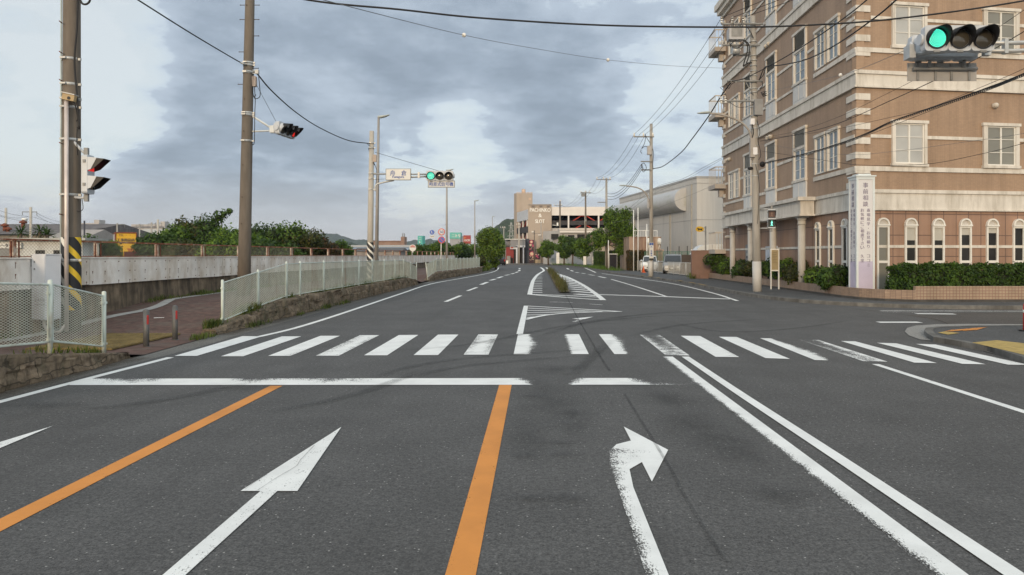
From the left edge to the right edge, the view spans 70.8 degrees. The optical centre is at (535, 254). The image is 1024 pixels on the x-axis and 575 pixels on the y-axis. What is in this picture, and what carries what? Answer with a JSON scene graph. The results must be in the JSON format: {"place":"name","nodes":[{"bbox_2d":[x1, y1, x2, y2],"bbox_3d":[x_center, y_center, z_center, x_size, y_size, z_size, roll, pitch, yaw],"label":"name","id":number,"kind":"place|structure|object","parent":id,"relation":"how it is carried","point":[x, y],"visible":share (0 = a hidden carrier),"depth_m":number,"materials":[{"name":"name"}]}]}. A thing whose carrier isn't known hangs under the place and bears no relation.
{"place":"outdoors","nodes":[
{"label":"outdoors","id":0,"kind":"place"},
{"bbox_2d":[0,262,483,354],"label":"brown pavement","id":1,"kind":"structure","parent":0,"point":[194,312],"depth_m":16.91,"materials":[{"name":"brick"}]},
{"bbox_2d":[11,343,113,353],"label":"weeds","id":2,"kind":"object","parent":1,"relation":"on","point":[88,350],"visible":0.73,"depth_m":10.91,"materials":[{"name":"green plant"}]},
{"bbox_2d":[42,0,90,332],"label":"utility pole","id":3,"kind":"object","parent":1,"relation":"on","point":[70,194],"visible":0.93,"depth_m":15.55,"materials":[{"name":"concrete"}]},
{"bbox_2d":[31,254,61,319],"bbox_3d":[-10.388,0.677,15.271,0.400,1.385,0.378,0,0,18],"label":"control cabinet","id":4,"kind":"object","parent":3,"relation":"attached to","point":[46,268],"visible":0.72,"depth_m":15.13,"materials":[{"name":"metal"}]},
{"bbox_2d":[81,148,110,201],"bbox_3d":[-9.542,-1.733,15.610,0.470,1.160,0.350,0,0,-7],"label":"pedestrian signal","id":5,"kind":"object","parent":3,"relation":"attached to","point":[91,182],"visible":1,"depth_m":15.47,"materials":[{"name":"metal"}]},
{"bbox_2d":[306,0,1023,27],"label":"overhead cable","id":6,"kind":"object","parent":3,"relation":"attached to","point":[318,1],"visible":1,"depth_m":12.60,"materials":[{"name":"rubber"}]},
{"bbox_2d":[25,333,180,349],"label":"tactile paving","id":7,"kind":"structure","parent":1,"relation":"on","point":[117,340],"depth_m":13.85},
{"bbox_2d":[0,290,236,341],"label":"drain strip","id":8,"kind":"object","parent":1,"relation":"on","point":[164,302],"visible":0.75,"depth_m":17.70,"materials":[{"name":"concrete"}]},
{"bbox_2d":[143,309,149,346],"bbox_3d":[-7.256,1.391,13.403,0.147,0.759,0.147,0,0,0],"label":"bollard","id":9,"kind":"object","parent":1,"relation":"on","point":[145,327],"visible":0.94,"depth_m":13.36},
{"bbox_2d":[0,277,343,338],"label":"wall weeds","id":10,"kind":"object","parent":1,"relation":"on","point":[202,292],"depth_m":21.66,"materials":[{"name":"green plant"}]},
{"bbox_2d":[237,0,275,295],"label":"utility pole","id":11,"kind":"object","parent":1,"relation":"on","point":[245,202],"visible":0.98,"depth_m":22.16,"materials":[{"name":"concrete"}]},
{"bbox_2d":[273,121,303,138],"bbox_3d":[-7.619,-3.841,22.282,0.546,0.413,1.140,0,0,7],"label":"traffic light","id":12,"kind":"object","parent":11,"relation":"attached to","point":[289,130],"visible":1,"depth_m":22.07,"materials":[{"name":"metal"}]},
{"bbox_2d":[201,275,407,329],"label":"verge weeds","id":13,"kind":"object","parent":1,"relation":"on","point":[212,323],"visible":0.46,"depth_m":17.96,"materials":[{"name":"green plant"}]},
{"bbox_2d":[375,114,389,260],"bbox_3d":[-8.179,-3.074,38.200,0.801,8.750,0.300,0,0,0],"label":"street lamp","id":14,"kind":"object","parent":1,"relation":"on","point":[377,200],"visible":0.9,"depth_m":38.13,"materials":[{"name":"metal"}]},
{"bbox_2d":[367,131,437,279],"bbox_3d":[-6.765,-2.450,36.983,3.886,7.804,0.365,0,0,0],"label":"signal pole","id":15,"kind":"object","parent":1,"relation":"on","point":[371,190],"visible":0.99,"depth_m":36.89,"materials":[{"name":"concrete"}]},
{"bbox_2d":[386,169,410,179],"bbox_3d":[-7.041,-4.106,36.830,1.292,0.594,0.079,0,0,0],"label":"place name sign","id":16,"kind":"object","parent":15,"relation":"hanging from","point":[398,174],"visible":1,"depth_m":36.80,"materials":[{"name":"metal"}]},
{"bbox_2d":[425,171,454,187],"bbox_3d":[-4.923,-3.876,36.904,1.504,0.855,0.513,0,0,0],"label":"traffic light","id":17,"kind":"object","parent":15,"relation":"attached to","point":[439,177],"visible":1,"depth_m":36.91,"materials":[{"name":"metal"}]},
{"bbox_2d":[0,0,722,243],"label":"sky","id":18,"kind":"structure","parent":0,"point":[159,102],"materials":[{"name":"grey"}]},
{"bbox_2d":[322,233,449,254],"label":"hill","id":19,"kind":"structure","parent":0,"point":[333,238],"depth_m":1655.14,"materials":[{"name":"plant"}]},
{"bbox_2d":[494,219,513,246],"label":"hill","id":20,"kind":"structure","parent":0,"point":[505,223],"depth_m":443.54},
{"bbox_2d":[0,264,1023,574],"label":"road","id":21,"kind":"structure","parent":0,"point":[516,420],"depth_m":6.64,"materials":[{"name":"asphalt"}]},
{"bbox_2d":[0,352,130,392],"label":"stone wall","id":22,"kind":"structure","parent":21,"relation":"on","point":[18,370],"depth_m":10.00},
{"bbox_2d":[0,280,106,353],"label":"fence","id":23,"kind":"object","parent":22,"relation":"on","point":[50,315],"visible":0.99,"depth_m":10.26,"materials":[{"name":"metal"}]},
{"bbox_2d":[0,255,476,337],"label":"retaining wall","id":24,"kind":"structure","parent":21,"relation":"on","point":[122,282],"depth_m":19.89,"materials":[{"name":"concrete"}]},
{"bbox_2d":[0,238,453,257],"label":"wall railing","id":25,"kind":"object","parent":24,"relation":"on","point":[12,248],"depth_m":20.48,"materials":[{"name":"brown metal"}]},
{"bbox_2d":[0,270,487,398],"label":"gutter","id":26,"kind":"object","parent":21,"relation":"on","point":[139,358],"visible":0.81,"depth_m":12.85,"materials":[{"name":"concrete"}]},
{"bbox_2d":[189,299,351,339],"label":"kerb weeds","id":27,"kind":"object","parent":21,"relation":"on","point":[206,335],"visible":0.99,"depth_m":17.34,"materials":[{"name":"green plant"}]},
{"bbox_2d":[203,278,417,334],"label":"stone wall","id":28,"kind":"structure","parent":21,"relation":"on","point":[289,307],"depth_m":21.88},
{"bbox_2d":[220,259,416,321],"bbox_3d":[-7.146,0.978,30.185,0.202,1.584,27.731,0,0,0],"label":"fence","id":29,"kind":"object","parent":28,"relation":"on","point":[374,268],"visible":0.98,"depth_m":22.17,"materials":[{"name":"metal"}]},
{"bbox_2d":[356,248,407,255],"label":"house","id":30,"kind":"structure","parent":21,"relation":"on","point":[381,252],"depth_m":180.00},
{"bbox_2d":[424,267,482,281],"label":"stone wall","id":31,"kind":"structure","parent":21,"relation":"on","point":[447,274],"depth_m":55.90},
{"bbox_2d":[425,257,479,279],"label":"fence","id":32,"kind":"object","parent":31,"relation":"on","point":[466,262],"visible":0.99,"depth_m":55.76,"materials":[{"name":"metal"}]},
{"bbox_2d":[505,239,524,262],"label":"corner shop","id":33,"kind":"structure","parent":21,"relation":"on","point":[511,252],"depth_m":136.60,"materials":[{"name":"white paint"}]},
{"bbox_2d":[525,239,539,262],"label":"banner column","id":34,"kind":"structure","parent":21,"relation":"on","point":[529,251],"depth_m":138.48,"materials":[{"name":"red plastic"}]},
{"bbox_2d":[536,239,556,264],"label":"roadside tree","id":35,"kind":"object","parent":21,"relation":"on","point":[546,249],"visible":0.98,"depth_m":117.03,"materials":[{"name":"green plant"}]},
{"bbox_2d":[547,266,570,291],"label":"median weeds","id":36,"kind":"object","parent":21,"relation":"on","point":[561,284],"visible":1,"depth_m":37.03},
{"bbox_2d":[572,237,591,263],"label":"roadside tree","id":37,"kind":"object","parent":21,"relation":"on","point":[581,248],"visible":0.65,"depth_m":99.12,"materials":[{"name":"green plant"}]},
{"bbox_2d":[691,250,716,278],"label":"brown wall","id":38,"kind":"structure","parent":21,"relation":"on","point":[700,269],"depth_m":49.10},
{"bbox_2d":[519,264,1022,309],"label":"kerb","id":39,"kind":"structure","parent":21,"relation":"on","point":[972,307],"depth_m":24.92,"materials":[{"name":"concrete"}]},
{"bbox_2d":[905,324,1022,353],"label":"gutter cobbles","id":40,"kind":"object","parent":21,"relation":"on","point":[916,331],"visible":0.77,"depth_m":16.96,"materials":[{"name":"concrete"}]},
{"bbox_2d":[924,325,1023,362],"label":"kerb corner","id":41,"kind":"object","parent":21,"relation":"on","point":[929,333],"visible":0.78,"depth_m":13.59,"materials":[{"name":"concrete"}]},
{"bbox_2d":[933,326,1023,342],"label":"pavement corner","id":42,"kind":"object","parent":21,"relation":"on","point":[1003,333],"visible":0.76,"depth_m":15.08,"materials":[{"name":"concrete"}]},
{"bbox_2d":[903,38,1023,60],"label":"signal mast","id":43,"kind":"object","parent":42,"relation":"on","point":[909,52],"visible":0.66,"depth_m":11.84,"materials":[{"name":"metal"}]},
{"bbox_2d":[906,35,978,80],"bbox_3d":[6.865,-3.316,12.258,1.200,0.745,0.495,0,0,0],"label":"traffic light","id":44,"kind":"object","parent":43,"relation":"attached to","point":[940,70],"visible":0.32,"depth_m":12.18,"materials":[{"name":"metal"}]},
{"bbox_2d":[916,24,999,52],"bbox_3d":[6.795,-3.463,11.508,1.200,0.435,0.485,0,0,0],"label":"traffic light","id":45,"kind":"object","parent":43,"relation":"attached to","point":[968,38],"visible":1,"depth_m":11.52,"materials":[{"name":"metal"}]},
{"bbox_2d":[938,331,1023,353],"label":"yellow tactile paving","id":46,"kind":"structure","parent":42,"relation":"on","point":[1016,347],"depth_m":13.15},
{"bbox_2d":[488,261,1023,304],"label":"pavement asphalt","id":47,"kind":"structure","parent":0,"point":[748,288],"depth_m":31.05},
{"bbox_2d":[514,189,609,262],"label":"pachinko hall","id":48,"kind":"structure","parent":47,"relation":"on","point":[529,216],"depth_m":140.50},
{"bbox_2d":[543,228,597,263],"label":"building","id":49,"kind":"structure","parent":47,"relation":"on","point":[553,236],"depth_m":124.00,"materials":[{"name":"beige concrete"}]},
{"bbox_2d":[587,205,638,269],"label":"roadside tree","id":50,"kind":"object","parent":47,"relation":"on","point":[618,231],"visible":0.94,"depth_m":78.63,"materials":[{"name":"green plant"}]},
{"bbox_2d":[626,250,645,270],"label":"block hedge","id":51,"kind":"object","parent":47,"relation":"on","point":[638,256],"visible":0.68,"depth_m":73.58,"materials":[{"name":"green plant"}]},
{"bbox_2d":[619,124,653,275],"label":"utility pole","id":52,"kind":"object","parent":47,"relation":"on","point":[650,151],"visible":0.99,"depth_m":54.86,"materials":[{"name":"grey concrete"}]},
{"bbox_2d":[620,230,663,270],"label":"concrete annex","id":53,"kind":"object","parent":47,"relation":"on","point":[640,243],"visible":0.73,"depth_m":74.00,"materials":[{"name":"white paint"}]},
{"bbox_2d":[637,261,690,275],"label":"steel railing","id":54,"kind":"object","parent":47,"relation":"on","point":[685,267],"visible":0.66,"depth_m":59.36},
{"bbox_2d":[608,176,722,255],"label":"warehouse","id":55,"kind":"structure","parent":47,"relation":"on","point":[677,222],"depth_m":78.50,"materials":[{"name":"grey"}]},
{"bbox_2d":[661,254,680,273],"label":"parked van","id":56,"kind":"object","parent":47,"relation":"on","point":[671,258],"visible":0.52,"depth_m":61.42,"materials":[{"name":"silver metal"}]},
{"bbox_2d":[697,15,770,291],"bbox_3d":[8.763,-4.424,31.907,3.240,12.355,0.574,0,0,0],"label":"utility pole","id":57,"kind":"object","parent":47,"relation":"on","point":[737,35],"visible":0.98,"depth_m":31.84,"materials":[{"name":"grey concrete"}]},
{"bbox_2d":[324,0,740,68],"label":"overhead cable","id":58,"kind":"object","parent":57,"relation":"attached to","point":[465,35],"visible":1,"depth_m":16.33,"materials":[{"name":"grey metal"}]},
{"bbox_2d":[762,73,1023,163],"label":"overhead cable","id":59,"kind":"object","parent":57,"relation":"attached to","point":[951,101],"visible":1,"depth_m":20.43,"materials":[{"name":"rubber"}]},
{"bbox_2d":[770,249,778,288],"bbox_3d":[11.277,0.683,34.000,0.416,1.933,0.060,0,0,0],"label":"notice board","id":60,"kind":"object","parent":47,"relation":"on","point":[774,259],"visible":1,"depth_m":33.98,"materials":[{"name":"white paint"}]},
{"bbox_2d":[847,174,876,288],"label":"sign tower","id":61,"kind":"structure","parent":47,"relation":"on","point":[861,230],"depth_m":27.02,"materials":[{"name":"white metal"}]},
{"bbox_2d":[708,0,1023,288],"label":"funeral hall","id":62,"kind":"structure","parent":47,"relation":"on","point":[967,210],"depth_m":29.08,"materials":[{"name":"brick"}]},
{"bbox_2d":[742,72,750,132],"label":"window","id":63,"kind":"structure","parent":62,"relation":"in","point":[746,91],"depth_m":42.46,"materials":[{"name":"glass"}]},
{"bbox_2d":[742,152,751,208],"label":"window","id":64,"kind":"structure","parent":62,"relation":"in","point":[747,182],"depth_m":42.41,"materials":[{"name":"glass"}]},
{"bbox_2d":[742,0,751,52],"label":"window","id":65,"kind":"structure","parent":62,"relation":"in","point":[746,3],"depth_m":42.50,"materials":[{"name":"glass"}]},
{"bbox_2d":[764,139,776,203],"bbox_3d":[12.435,-4.280,38.168,0.130,3.400,1.686,0,0,0],"label":"window","id":66,"kind":"structure","parent":62,"relation":"in","point":[770,168],"depth_m":38.13,"materials":[{"name":"glass"}]},
{"bbox_2d":[764,50,776,120],"bbox_3d":[12.435,-8.920,38.168,0.130,3.400,1.686,0,0,0],"label":"window","id":67,"kind":"structure","parent":62,"relation":"in","point":[771,71],"depth_m":38.13,"materials":[{"name":"glass"}]},
{"bbox_2d":[764,0,776,33],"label":"window","id":68,"kind":"structure","parent":62,"relation":"in","point":[770,14],"depth_m":38.15,"materials":[{"name":"glass"}]},
{"bbox_2d":[791,125,807,197],"bbox_3d":[12.435,-4.280,34.008,0.130,3.400,1.744,0,0,0],"label":"window","id":69,"kind":"structure","parent":62,"relation":"in","point":[799,182],"depth_m":33.97,"materials":[{"name":"beige paint"}]},
{"bbox_2d":[791,26,807,104],"bbox_3d":[12.435,-8.920,34.008,0.130,3.400,1.744,0,0,0],"label":"window","id":70,"kind":"structure","parent":62,"relation":"in","point":[799,37],"depth_m":33.97,"materials":[{"name":"beige paint"}]},
{"bbox_2d":[814,222,820,266],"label":"arched window","id":71,"kind":"structure","parent":62,"relation":"in","point":[817,226],"depth_m":31.82,"materials":[{"name":"white glass"}]},
{"bbox_2d":[813,131,825,174],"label":"window","id":72,"kind":"structure","parent":62,"relation":"in","point":[819,139],"depth_m":31.54,"materials":[{"name":"beige paint"}]},
{"bbox_2d":[813,25,825,70],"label":"window","id":73,"kind":"structure","parent":62,"relation":"in","point":[820,42],"depth_m":31.54,"materials":[{"name":"beige paint"}]},
{"bbox_2d":[827,220,834,267],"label":"arched window","id":74,"kind":"structure","parent":62,"relation":"in","point":[831,227],"depth_m":30.42,"materials":[{"name":"white glass"}]},
{"bbox_2d":[825,126,840,170],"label":"window","id":75,"kind":"structure","parent":62,"relation":"in","point":[832,136],"depth_m":30.16,"materials":[{"name":"beige paint"}]},
{"bbox_2d":[825,13,840,62],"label":"window","id":76,"kind":"structure","parent":62,"relation":"in","point":[833,34],"depth_m":30.16,"materials":[{"name":"glass"}]},
{"bbox_2d":[840,219,848,286],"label":"arched window","id":77,"kind":"structure","parent":62,"relation":"in","point":[844,225],"depth_m":29.05,"materials":[{"name":"white glass"}]},
{"bbox_2d":[876,218,890,288],"bbox_3d":[13.613,0.072,28.215,0.550,3.055,0.120,0,0,-9],"label":"arched window","id":78,"kind":"structure","parent":62,"relation":"in","point":[883,225],"depth_m":28.25,"materials":[{"name":"grey glass"}]},
{"bbox_2d":[890,119,928,166],"bbox_3d":[14.737,-4.390,28.389,1.617,1.820,0.130,0,0,-9],"label":"window","id":79,"kind":"structure","parent":62,"relation":"in","point":[908,134],"depth_m":28.41,"materials":[{"name":"glass"}]},
{"bbox_2d":[890,1,928,48],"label":"window","id":80,"kind":"structure","parent":62,"relation":"in","point":[901,29],"depth_m":28.40,"materials":[{"name":"glass"}]},
{"bbox_2d":[904,218,918,264],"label":"arched window","id":81,"kind":"structure","parent":62,"relation":"in","point":[911,225],"depth_m":28.43,"materials":[{"name":"white glass"}]},
{"bbox_2d":[931,218,945,263],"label":"arched window","id":82,"kind":"structure","parent":62,"relation":"in","point":[938,225],"depth_m":28.62,"materials":[{"name":"white glass"}]},
{"bbox_2d":[959,218,972,264],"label":"arched window","id":83,"kind":"structure","parent":62,"relation":"in","point":[965,225],"depth_m":28.81,"materials":[{"name":"white glass"}]},
{"bbox_2d":[985,219,999,264],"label":"arched window","id":84,"kind":"structure","parent":62,"relation":"in","point":[992,225],"depth_m":29.00,"materials":[{"name":"white glass"}]},
{"bbox_2d":[981,122,1021,168],"bbox_3d":[18.769,-4.390,29.027,1.722,1.820,0.130,0,0,-9],"label":"window","id":85,"kind":"structure","parent":62,"relation":"in","point":[1007,158],"depth_m":29.05,"materials":[{"name":"glass"}]},
{"bbox_2d":[981,7,1021,54],"bbox_3d":[18.769,-9.030,29.027,1.722,1.820,0.130,0,0,-9],"label":"window","id":86,"kind":"structure","parent":62,"relation":"in","point":[990,15],"depth_m":29.09,"materials":[{"name":"beige paint"}]},
{"bbox_2d":[1012,219,1023,263],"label":"arched window","id":87,"kind":"structure","parent":62,"relation":"in","point":[1018,224],"depth_m":29.18,"materials":[{"name":"white glass"}]},
{"bbox_2d":[709,273,1023,301],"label":"planter wall","id":88,"kind":"structure","parent":47,"relation":"on","point":[966,294],"depth_m":24.95,"materials":[{"name":"tile"}]},
{"bbox_2d":[702,254,725,273],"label":"planter shrub","id":89,"kind":"object","parent":88,"relation":"in","point":[713,259],"visible":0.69,"depth_m":47.63,"materials":[{"name":"green plant"}]},
{"bbox_2d":[765,258,793,279],"bbox_3d":[12.119,0.768,35.097,1.676,1.357,1.748,0,0,0],"label":"planter shrub","id":90,"kind":"object","parent":88,"relation":"in","point":[786,262],"visible":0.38,"depth_m":34.99,"materials":[{"name":"green plant"}]},
{"bbox_2d":[781,260,808,284],"bbox_3d":[12.022,0.824,33.183,1.404,1.252,1.459,0,0,0],"label":"planter shrub","id":91,"kind":"object","parent":88,"relation":"in","point":[791,273],"visible":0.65,"depth_m":32.95,"materials":[{"name":"green plant"}]},
{"bbox_2d":[803,265,827,283],"bbox_3d":[12.322,0.957,30.933,1.344,1.116,1.776,0,0,-20],"label":"planter shrub","id":92,"kind":"object","parent":88,"relation":"in","point":[810,275],"visible":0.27,"depth_m":30.92,"materials":[{"name":"green plant"}]},
{"bbox_2d":[814,263,848,290],"bbox_3d":[12.058,0.901,28.884,1.806,1.149,1.197,0,0,0],"label":"planter shrub","id":93,"kind":"object","parent":88,"relation":"in","point":[834,275],"visible":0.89,"depth_m":28.57,"materials":[{"name":"green plant"}]},
{"bbox_2d":[884,261,1023,289],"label":"clipped hedge","id":94,"kind":"object","parent":88,"relation":"in","point":[905,276],"visible":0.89,"depth_m":25.31,"materials":[{"name":"green plant"}]},
{"label":"ground","id":95,"kind":"structure","parent":0,"visible":0},
{"bbox_2d":[0,238,108,257],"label":"workshop","id":96,"kind":"structure","parent":95,"relation":"on","point":[4,244],"depth_m":40.00,"materials":[{"name":"beige concrete"}]},
{"bbox_2d":[0,218,154,238],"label":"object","id":97,"kind":"structure","parent":95,"relation":"on","point":[6,231],"depth_m":96.62,"materials":[{"name":"white paint"}]},
{"bbox_2d":[49,230,112,240],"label":"gable house","id":98,"kind":"structure","parent":95,"relation":"on","point":[102,234],"depth_m":72.31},
{"bbox_2d":[81,233,119,255],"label":"thicket tree","id":99,"kind":"object","parent":95,"relation":"on","point":[105,249],"visible":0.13,"depth_m":42.04,"materials":[{"name":"green plant"}]},
{"bbox_2d":[113,232,136,254],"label":"yellow cabin","id":100,"kind":"object","parent":95,"relation":"on","point":[124,236],"visible":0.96,"depth_m":62.28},
{"bbox_2d":[131,230,178,256],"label":"thicket tree","id":101,"kind":"object","parent":95,"relation":"on","point":[161,238],"visible":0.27,"depth_m":45.05,"materials":[{"name":"green plant"}]},
{"bbox_2d":[158,223,193,241],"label":"thicket tree","id":102,"kind":"object","parent":95,"relation":"on","point":[180,232],"visible":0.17,"depth_m":47.60,"materials":[{"name":"green plant"}]},
{"bbox_2d":[159,238,207,256],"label":"thicket tree","id":103,"kind":"object","parent":95,"relation":"on","point":[182,252],"visible":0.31,"depth_m":43.55,"materials":[{"name":"green plant"}]},
{"bbox_2d":[167,215,220,241],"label":"thicket tree","id":104,"kind":"object","parent":95,"relation":"on","point":[185,224],"visible":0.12,"depth_m":48.97,"materials":[{"name":"green plant"}]},
{"bbox_2d":[190,208,232,247],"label":"thicket tree","id":105,"kind":"object","parent":95,"relation":"on","point":[211,224],"visible":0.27,"depth_m":49.60,"materials":[{"name":"green plant"}]},
{"bbox_2d":[192,235,237,256],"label":"thicket tree","id":106,"kind":"object","parent":95,"relation":"on","point":[220,241],"visible":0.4,"depth_m":43.48,"materials":[{"name":"green plant"}]},
{"bbox_2d":[208,222,267,242],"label":"thicket tree","id":107,"kind":"object","parent":95,"relation":"on","point":[233,234],"visible":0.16,"depth_m":46.80,"materials":[{"name":"green plant"}]},
{"bbox_2d":[251,221,290,243],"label":"thicket tree","id":108,"kind":"object","parent":95,"relation":"on","point":[272,234],"visible":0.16,"depth_m":50.02,"materials":[{"name":"green plant"}]},
{"bbox_2d":[263,238,306,254],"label":"thicket tree","id":109,"kind":"object","parent":95,"relation":"on","point":[296,251],"visible":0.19,"depth_m":44.53,"materials":[{"name":"green plant"}]},
{"bbox_2d":[271,220,309,246],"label":"thicket tree","id":110,"kind":"object","parent":95,"relation":"on","point":[288,232],"visible":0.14,"depth_m":51.25,"materials":[{"name":"green plant"}]},
{"bbox_2d":[280,226,326,254],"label":"thicket tree","id":111,"kind":"object","parent":95,"relation":"on","point":[312,240],"visible":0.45,"depth_m":51.20,"materials":[{"name":"green plant"}]},
{"bbox_2d":[315,236,345,254],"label":"thicket tree","id":112,"kind":"object","parent":95,"relation":"on","point":[330,244],"visible":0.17,"depth_m":53.40,"materials":[{"name":"green plant"}]},
{"bbox_2d":[474,225,505,261],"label":"verge tree","id":113,"kind":"object","parent":95,"relation":"on","point":[490,244],"visible":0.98,"depth_m":83.34,"materials":[{"name":"green plant"}]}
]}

